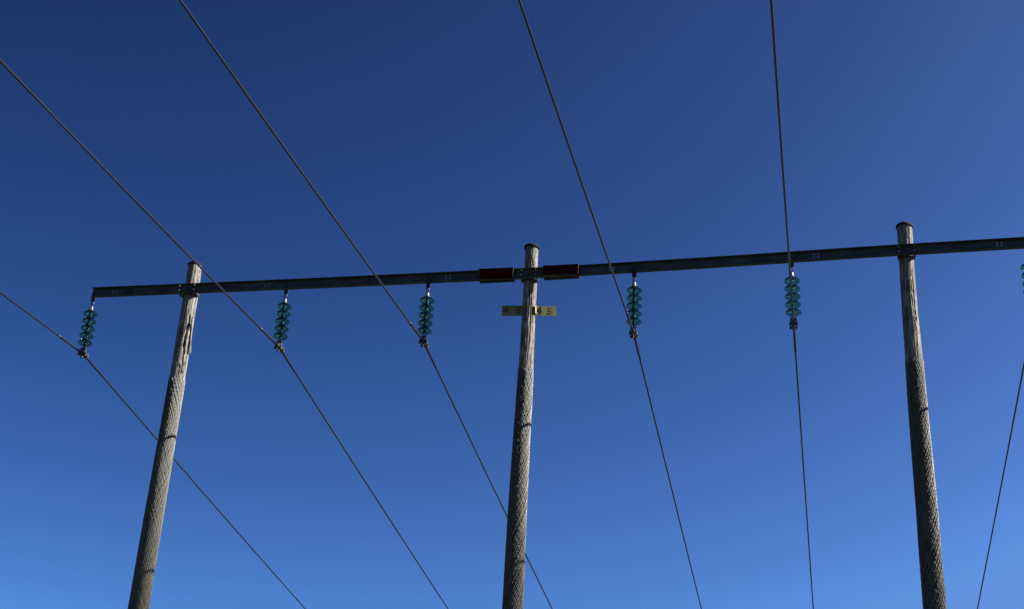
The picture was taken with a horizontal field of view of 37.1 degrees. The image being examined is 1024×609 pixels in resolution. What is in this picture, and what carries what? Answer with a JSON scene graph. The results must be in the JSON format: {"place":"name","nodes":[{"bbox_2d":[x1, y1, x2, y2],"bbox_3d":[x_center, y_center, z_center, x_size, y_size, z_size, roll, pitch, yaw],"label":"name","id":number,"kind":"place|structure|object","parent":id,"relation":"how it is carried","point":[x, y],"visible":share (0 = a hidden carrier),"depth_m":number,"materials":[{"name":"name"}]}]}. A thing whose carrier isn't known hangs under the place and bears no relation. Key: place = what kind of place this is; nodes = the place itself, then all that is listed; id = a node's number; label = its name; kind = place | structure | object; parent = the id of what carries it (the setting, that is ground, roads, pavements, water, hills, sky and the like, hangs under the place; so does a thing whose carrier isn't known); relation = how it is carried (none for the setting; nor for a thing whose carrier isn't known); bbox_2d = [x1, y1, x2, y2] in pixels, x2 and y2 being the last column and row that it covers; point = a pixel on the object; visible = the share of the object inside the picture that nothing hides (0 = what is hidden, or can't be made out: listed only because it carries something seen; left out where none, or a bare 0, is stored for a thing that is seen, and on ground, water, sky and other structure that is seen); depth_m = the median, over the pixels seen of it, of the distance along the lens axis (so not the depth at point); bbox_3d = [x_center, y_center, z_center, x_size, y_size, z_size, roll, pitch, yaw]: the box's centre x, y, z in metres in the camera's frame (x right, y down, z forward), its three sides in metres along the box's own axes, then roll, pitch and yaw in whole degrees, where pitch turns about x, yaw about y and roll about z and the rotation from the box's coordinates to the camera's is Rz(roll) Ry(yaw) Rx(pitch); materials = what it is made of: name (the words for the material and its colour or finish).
{"place":"outdoors","nodes":[
{"label":"outdoors","id":0,"kind":"place"},
{"bbox_2d":[0,0,1023,608],"label":"sky","id":1,"kind":"structure","parent":0,"point":[431,132],"materials":[{"name":"blue"}]},
{"bbox_2d":[502,243,539,608],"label":"wooden pole","id":2,"kind":"object","parent":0,"point":[513,584],"visible":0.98,"depth_m":25.80,"materials":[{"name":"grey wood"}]},
{"bbox_2d":[502,305,522,315],"bbox_3d":[0.004,0.109,27.125,0.370,0.205,0.008,1,-26,5],"label":"number plate","id":3,"kind":"object","parent":2,"relation":"attached to","point":[509,310],"visible":1,"depth_m":27.12,"materials":[{"name":"yellow metal"}]},
{"bbox_2d":[535,305,556,315],"bbox_3d":[0.598,0.103,27.050,0.390,0.190,0.058,2,-26,-4],"label":"number plate","id":4,"kind":"object","parent":2,"relation":"attached to","point":[545,310],"visible":1,"depth_m":27.07,"materials":[{"name":"yellow metal"}]},
{"bbox_3d":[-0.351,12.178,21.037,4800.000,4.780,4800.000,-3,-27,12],"label":"ground","id":5,"kind":"structure","parent":0,"visible":0},
{"bbox_2d":[128,261,201,608],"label":"wooden pole","id":6,"kind":"object","parent":5,"relation":"on","point":[144,573],"visible":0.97,"depth_m":27.20,"materials":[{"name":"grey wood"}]},
{"bbox_2d":[91,237,1023,297],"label":"crossarm","id":7,"kind":"object","parent":6,"relation":"attached to","point":[899,251],"visible":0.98,"depth_m":26.99,"materials":[{"name":"metal"}]},
{"bbox_2d":[77,291,97,358],"bbox_3d":[-8.008,0.390,28.811,0.283,1.411,0.271,20,-31,-31],"label":"insulator string","id":8,"kind":"object","parent":7,"relation":"hanging from","point":[89,320],"visible":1,"depth_m":28.75,"materials":[{"name":"glass"}]},
{"bbox_2d":[0,291,305,608],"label":"conductor","id":9,"kind":"object","parent":8,"relation":"hanging from","point":[69,343],"visible":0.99,"depth_m":30.55,"materials":[{"name":"metal"}]},
{"bbox_2d":[273,283,291,352],"bbox_3d":[-4.206,0.247,27.981,0.283,1.411,0.271,20,-31,-31],"label":"insulator string","id":10,"kind":"object","parent":7,"relation":"hanging from","point":[283,314],"visible":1,"depth_m":27.93,"materials":[{"name":"teal glass"}]},
{"bbox_2d":[0,59,448,608],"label":"conductor","id":11,"kind":"object","parent":10,"relation":"hanging from","point":[124,189],"visible":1,"depth_m":24.43,"materials":[{"name":"metal"}]},
{"bbox_2d":[417,276,434,347],"bbox_3d":[-1.544,0.138,27.403,0.283,1.411,0.271,20,-31,-31],"label":"insulator string","id":12,"kind":"object","parent":7,"relation":"hanging from","point":[425,323],"visible":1,"depth_m":27.35,"materials":[{"name":"teal glass"}]},
{"bbox_2d":[179,0,552,608],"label":"conductor","id":13,"kind":"object","parent":12,"relation":"hanging from","point":[281,143],"visible":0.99,"depth_m":22.52,"materials":[{"name":"metal"}]},
{"bbox_2d":[478,267,514,283],"bbox_3d":[-0.280,-0.522,27.408,0.645,0.243,0.179,-2,-27,12],"label":"sign plate","id":14,"kind":"object","parent":7,"relation":"attached to","point":[500,275],"visible":1,"depth_m":27.34,"materials":[{"name":"metal"}]},
{"bbox_2d":[542,264,579,280],"bbox_3d":[0.878,-0.578,27.161,0.644,0.239,0.179,-3,-27,12],"label":"sign plate","id":15,"kind":"object","parent":7,"relation":"attached to","point":[559,272],"visible":1,"depth_m":27.09,"materials":[{"name":"metal"}]},
{"bbox_2d":[626,266,641,338],"bbox_3d":[2.132,-0.039,26.619,0.283,1.411,0.271,20,-31,-31],"label":"insulator string","id":16,"kind":"object","parent":7,"relation":"hanging from","point":[633,298],"visible":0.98,"depth_m":26.58,"materials":[{"name":"teal glass"}]},
{"bbox_2d":[518,0,701,608],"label":"conductor","id":17,"kind":"object","parent":16,"relation":"hanging from","point":[563,129],"visible":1,"depth_m":22.82,"materials":[{"name":"metal"}]},
{"bbox_2d":[784,255,800,329],"bbox_3d":[4.798,-0.199,26.067,0.283,1.411,0.271,20,-31,-31],"label":"insulator string","id":18,"kind":"object","parent":7,"relation":"hanging from","point":[796,295],"visible":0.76,"depth_m":26.02,"materials":[{"name":"teal glass"}]},
{"bbox_2d":[770,0,813,608],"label":"conductor","id":19,"kind":"object","parent":18,"relation":"hanging from","point":[780,132],"visible":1,"depth_m":22.80,"materials":[{"name":"metal"}]},
{"bbox_2d":[1020,264,1023,293],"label":"insulator string","id":20,"kind":"object","parent":7,"relation":"hanging from","point":[1022,269],"visible":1,"depth_m":25.36,"materials":[{"name":"teal glass"}]},
{"bbox_2d":[977,362,1023,608],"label":"conductor","id":21,"kind":"object","parent":20,"relation":"hanging from","point":[1002,480],"visible":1,"depth_m":30.34,"materials":[{"name":"metal"}]},
{"bbox_2d":[896,221,946,608],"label":"wooden pole","id":22,"kind":"object","parent":5,"relation":"on","point":[930,558],"visible":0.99,"depth_m":24.43,"materials":[{"name":"grey wood"}]}
]}

